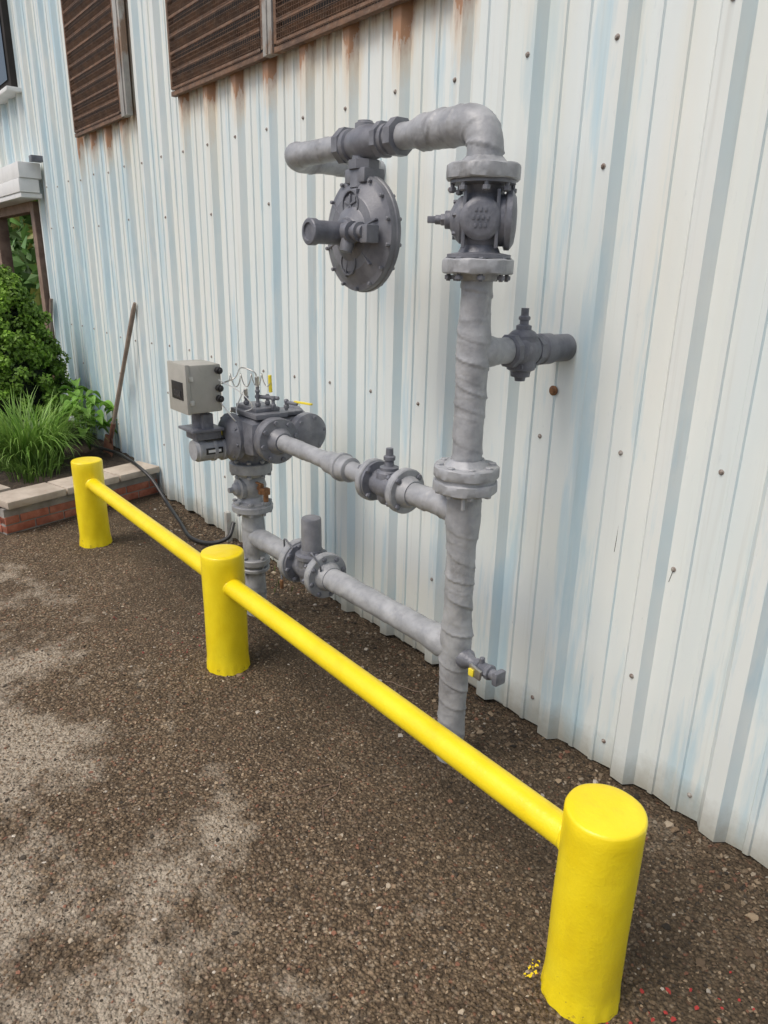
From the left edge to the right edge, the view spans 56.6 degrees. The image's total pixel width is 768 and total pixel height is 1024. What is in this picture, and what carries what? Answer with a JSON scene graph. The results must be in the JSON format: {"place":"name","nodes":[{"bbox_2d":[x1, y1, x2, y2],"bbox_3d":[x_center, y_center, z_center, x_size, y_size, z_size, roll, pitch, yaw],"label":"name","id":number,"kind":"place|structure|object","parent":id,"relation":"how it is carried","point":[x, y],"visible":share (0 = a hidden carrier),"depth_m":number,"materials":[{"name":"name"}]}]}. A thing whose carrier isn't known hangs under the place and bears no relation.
{"place":"outdoors","nodes":[
{"label":"outdoors","id":0,"kind":"place"},
{"bbox_2d":[0,86,21,104],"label":"window sill","id":1,"kind":"structure","parent":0,"point":[8,92],"depth_m":6.59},
{"bbox_2d":[0,0,31,167],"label":"siding over porch","id":2,"kind":"object","parent":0,"point":[15,142],"visible":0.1,"depth_m":6.79,"materials":[{"name":"white metal"}]},
{"bbox_2d":[0,342,767,1023],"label":"ground","id":3,"kind":"structure","parent":0,"point":[282,988],"depth_m":2.20,"materials":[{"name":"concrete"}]},
{"bbox_2d":[7,199,42,311],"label":"background trees","id":4,"kind":"object","parent":3,"relation":"on","point":[23,248],"visible":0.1,"depth_m":16.81,"materials":[{"name":"green plant"}]},
{"bbox_2d":[0,201,55,357],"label":"porch frame","id":5,"kind":"object","parent":3,"relation":"on","point":[22,209],"visible":0.38,"depth_m":7.09,"materials":[{"name":"brown wood"}]},
{"bbox_2d":[0,161,41,207],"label":"porch fascia","id":6,"kind":"structure","parent":5,"relation":"attached to","point":[19,182],"depth_m":6.48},
{"bbox_2d":[0,420,159,534],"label":"brick planter","id":7,"kind":"object","parent":3,"relation":"on","point":[28,505],"visible":0.56,"depth_m":5.11,"materials":[{"name":"concrete"}]},
{"bbox_2d":[0,264,73,436],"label":"evergreen shrub","id":8,"kind":"object","parent":7,"relation":"on","point":[27,357],"visible":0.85,"depth_m":6.04,"materials":[{"name":"green plant"}]},
{"bbox_2d":[0,447,77,483],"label":"grass clump","id":9,"kind":"object","parent":7,"relation":"on","point":[29,477],"visible":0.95,"depth_m":5.24,"materials":[{"name":"green plant"}]},
{"bbox_2d":[49,298,52,336],"bbox_3d":[-3.330,-1.520,7.089,0.276,1.167,0.055,6,19,15],"label":"leaning stick","id":10,"kind":"object","parent":7,"relation":"on","point":[51,312],"visible":0.4,"depth_m":6.90,"materials":[{"name":"brown wood"}]},
{"bbox_2d":[0,386,107,472],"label":"grass clump","id":11,"kind":"object","parent":7,"relation":"on","point":[28,437],"visible":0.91,"depth_m":5.41,"materials":[{"name":"green plant"}]},
{"bbox_2d":[54,378,91,438],"bbox_3d":[-2.771,-0.924,6.383,0.342,0.563,0.360,-13,23,-36],"label":"hosta plant","id":12,"kind":"object","parent":7,"relation":"on","point":[75,382],"visible":0.45,"depth_m":6.32,"materials":[{"name":"green plant"}]},
{"bbox_2d":[57,389,116,449],"bbox_3d":[-2.515,-0.759,6.001,0.552,0.506,0.426,3,19,6],"label":"hosta plant","id":13,"kind":"object","parent":7,"relation":"on","point":[92,401],"visible":0.83,"depth_m":6.00,"materials":[{"name":"green plant"}]},
{"bbox_2d":[103,302,135,456],"bbox_3d":[-2.091,-0.969,5.620,0.763,1.346,0.042,17,24,40],"label":"shovel","id":14,"kind":"object","parent":7,"relation":"on","point":[108,441],"visible":0.89,"depth_m":5.57,"materials":[{"name":"brown wood"}]},
{"bbox_2d":[71,457,111,548],"bbox_3d":[-1.834,-0.053,4.468,0.192,0.574,0.194,-13,23,-36],"label":"safety bollard","id":15,"kind":"object","parent":3,"relation":"on","point":[92,518],"visible":0.92,"depth_m":4.40,"materials":[{"name":"yellow metal"}]},
{"bbox_2d":[90,444,235,544],"bbox_3d":[-1.689,-0.175,5.239,0.203,0.256,2.268,-13,23,-36],"label":"garden hose","id":16,"kind":"object","parent":3,"relation":"on","point":[177,518],"visible":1,"depth_m":5.07,"materials":[{"name":"rubber"}]},
{"bbox_2d":[200,544,249,675],"bbox_3d":[-0.689,0.433,3.100,0.194,0.574,0.191,-13,23,-36],"label":"safety bollard","id":17,"kind":"object","parent":3,"relation":"on","point":[226,624],"visible":0.92,"depth_m":3.03,"materials":[{"name":"yellow metal"}]},
{"bbox_2d":[224,511,232,541],"bbox_3d":[-0.999,0.095,4.576,0.035,0.200,0.035,-13,23,-36],"label":"service post","id":18,"kind":"object","parent":3,"relation":"on","point":[227,519],"visible":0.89,"depth_m":4.55,"materials":[{"name":"white plastic"}]},
{"bbox_2d":[273,602,422,821],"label":"fallen twigs","id":19,"kind":"object","parent":3,"relation":"on","point":[339,781],"visible":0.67,"depth_m":2.43,"materials":[{"name":"brown wood"}]},
{"bbox_2d":[194,511,507,707],"bbox_3d":[0.351,0.642,3.225,0.160,0.160,12.000,-13,23,-36],"label":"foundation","id":20,"kind":"object","parent":3,"relation":"on","point":[395,635],"depth_m":3.32,"materials":[{"name":"concrete"}]},
{"bbox_2d":[13,0,767,868],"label":"siding lower wall","id":21,"kind":"structure","parent":3,"relation":"on","point":[641,270],"depth_m":2.52,"materials":[{"name":"white metal"}]},
{"bbox_2d":[0,0,17,89],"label":"window frame","id":22,"kind":"object","parent":21,"relation":"attached to","point":[8,47],"visible":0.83,"depth_m":6.43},
{"bbox_2d":[0,18,7,85],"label":"window pane","id":23,"kind":"object","parent":22,"relation":"in","point":[3,73],"visible":1,"depth_m":6.53,"materials":[{"name":"glass"}]},
{"bbox_2d":[29,155,42,162],"bbox_3d":[-3.097,-3.144,6.347,0.100,0.050,0.090,-13,23,-36],"label":"gutter end","id":24,"kind":"object","parent":21,"relation":"attached to","point":[36,158],"visible":1,"depth_m":6.32,"materials":[{"name":"grey paint"}]},
{"bbox_2d":[60,0,125,137],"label":"louver","id":25,"kind":"object","parent":21,"relation":"attached to","point":[103,124],"visible":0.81,"depth_m":4.97,"materials":[{"name":"brown metal"}]},
{"bbox_2d":[61,0,118,132],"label":"louver wire screen","id":26,"kind":"object","parent":25,"relation":"attached to","point":[99,22],"visible":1,"depth_m":4.96,"materials":[{"name":"brown metal"}]},
{"bbox_2d":[65,0,120,130],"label":"louver backing","id":27,"kind":"object","parent":25,"relation":"attached to","point":[101,16],"depth_m":4.98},
{"bbox_2d":[111,0,278,117],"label":"louver mullions","id":28,"kind":"object","parent":21,"relation":"attached to","point":[120,34],"visible":1,"depth_m":4.48,"materials":[{"name":"grey metal"}]},
{"bbox_2d":[165,0,269,96],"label":"louver","id":29,"kind":"object","parent":21,"relation":"attached to","point":[240,66],"visible":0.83,"depth_m":3.67,"materials":[{"name":"brown metal"}]},
{"bbox_2d":[166,0,259,91],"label":"louver wire screen","id":30,"kind":"object","parent":29,"relation":"attached to","point":[208,36],"visible":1,"depth_m":3.66,"materials":[{"name":"brown metal"}]},
{"bbox_2d":[172,0,262,88],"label":"louver backing","id":31,"kind":"object","parent":29,"relation":"attached to","point":[240,43],"depth_m":3.68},
{"bbox_2d":[273,0,409,53],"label":"louver","id":32,"kind":"object","parent":21,"relation":"attached to","point":[355,17],"visible":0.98,"depth_m":2.96,"materials":[{"name":"brown metal"}]},
{"bbox_2d":[275,0,380,46],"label":"louver wire screen","id":33,"kind":"object","parent":32,"relation":"attached to","point":[311,17],"visible":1,"depth_m":3.00,"materials":[{"name":"brown metal"}]},
{"bbox_2d":[281,0,381,43],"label":"louver backing","id":34,"kind":"object","parent":32,"relation":"attached to","point":[286,21],"depth_m":3.02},
{"bbox_2d":[46,0,734,797],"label":"siding screws","id":35,"kind":"object","parent":21,"relation":"in","point":[620,452],"visible":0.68,"depth_m":2.53,"materials":[{"name":"grey metal"}]},
{"bbox_2d":[549,386,557,395],"bbox_3d":[0.573,-0.412,2.421,0.012,0.034,0.034,-13,23,-36],"label":"wall anchor","id":36,"kind":"object","parent":21,"relation":"attached to","point":[553,390],"depth_m":2.42,"materials":[{"name":"gold metal"}]},
{"bbox_2d":[229,103,576,763],"bbox_3d":[-0.039,-0.302,2.862,0.572,2.145,1.617,-13,23,-36],"label":"gas piping","id":37,"kind":"object","parent":3,"relation":"on","point":[466,476],"visible":0.81,"depth_m":2.27,"materials":[{"name":"silver metal"}]},
{"bbox_2d":[228,460,271,575],"bbox_3d":[-0.634,0.023,3.430,0.177,0.586,0.195,7,19,16],"label":"meter inlet valve","id":38,"kind":"object","parent":37,"relation":"attached to","point":[243,490],"visible":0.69,"depth_m":3.33,"materials":[{"name":"paint"}]},
{"bbox_2d":[255,481,269,501],"bbox_3d":[-0.568,-0.097,3.308,0.042,0.089,0.090,-13,23,-36],"label":"drain cock","id":39,"kind":"object","parent":38,"relation":"attached to","point":[263,491],"visible":1,"depth_m":3.29,"materials":[{"name":"gold metal"}]},
{"bbox_2d":[189,367,325,464],"bbox_3d":[-0.556,-0.431,3.223,0.413,0.448,0.578,-58,61,-69],"label":"rotary gas meter","id":40,"kind":"object","parent":37,"relation":"on","point":[252,432],"visible":0.94,"depth_m":3.13,"materials":[{"name":"grey paint"}]},
{"bbox_2d":[167,359,223,440],"bbox_3d":[-0.807,-0.481,3.094,0.177,0.335,0.220,-13,23,-36],"label":"volume corrector box","id":41,"kind":"object","parent":40,"relation":"on","point":[196,388],"visible":1,"depth_m":3.03,"materials":[{"name":"grey plastic"}]},
{"bbox_2d":[171,380,183,400],"bbox_3d":[-0.878,-0.518,3.034,0.004,0.075,0.115,-13,23,-36],"label":"display window","id":42,"kind":"structure","parent":41,"relation":"in","point":[176,385],"depth_m":3.02,"materials":[{"name":"black plastic"}]},
{"bbox_2d":[204,437,224,454],"bbox_3d":[-0.755,-0.298,3.176,0.105,0.064,0.058,-13,23,-36],"label":"index window","id":43,"kind":"structure","parent":40,"relation":"in","point":[207,450],"depth_m":3.15,"materials":[{"name":"black plastic"}]},
{"bbox_2d":[280,515,345,596],"bbox_3d":[-0.315,0.185,3.063,0.190,0.343,0.295,-13,23,-36],"label":"lubricated valve","id":44,"kind":"object","parent":37,"relation":"attached to","point":[299,557],"visible":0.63,"depth_m":3.01,"materials":[{"name":"grey paint"}]},
{"bbox_2d":[302,116,411,291],"bbox_3d":[-0.129,-0.990,2.320,0.278,0.526,0.377,-13,23,-36],"label":"gas pressure regulator","id":45,"kind":"object","parent":37,"relation":"attached to","point":[359,232],"visible":0.98,"depth_m":2.29,"materials":[{"name":"grey paint"}]},
{"bbox_2d":[358,447,421,509],"bbox_3d":[0.018,-0.126,2.531,0.144,0.206,0.230,-13,23,-36],"label":"branch valve","id":46,"kind":"object","parent":37,"relation":"attached to","point":[375,477],"visible":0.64,"depth_m":2.51,"materials":[{"name":"grey paint"}]},
{"bbox_2d":[427,176,516,281],"bbox_3d":[0.248,-0.803,1.997,0.251,0.298,0.181,7,19,16],"label":"plug valve","id":47,"kind":"object","parent":37,"relation":"attached to","point":[479,220],"visible":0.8,"depth_m":1.93,"materials":[{"name":"grey paint"}]},
{"bbox_2d":[455,649,505,686],"bbox_3d":[0.315,0.508,2.330,0.080,0.076,0.180,-13,23,-36],"label":"drain valve","id":48,"kind":"object","parent":37,"relation":"attached to","point":[479,668],"visible":1,"depth_m":2.31,"materials":[{"name":"grey paint"}]},
{"bbox_2d":[501,308,547,380],"bbox_3d":[0.431,-0.521,2.224,0.136,0.222,0.112,-13,23,-36],"label":"wall stub valve","id":49,"kind":"object","parent":37,"relation":"attached to","point":[531,348],"depth_m":2.19,"materials":[{"name":"grey paint"}]},
{"bbox_2d":[541,783,647,1023],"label":"safety bollard","id":50,"kind":"object","parent":3,"relation":"on","point":[604,827],"visible":1,"depth_m":1.61,"materials":[{"name":"yellow metal"}]},
{"bbox_2d":[85,478,562,849],"bbox_3d":[-0.668,0.303,3.032,0.090,0.090,3.619,-13,23,-36],"label":"guard rail","id":51,"kind":"object","parent":50,"relation":"attached to","point":[529,806],"visible":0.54,"depth_m":2.19,"materials":[{"name":"yellow metal"}]}
]}

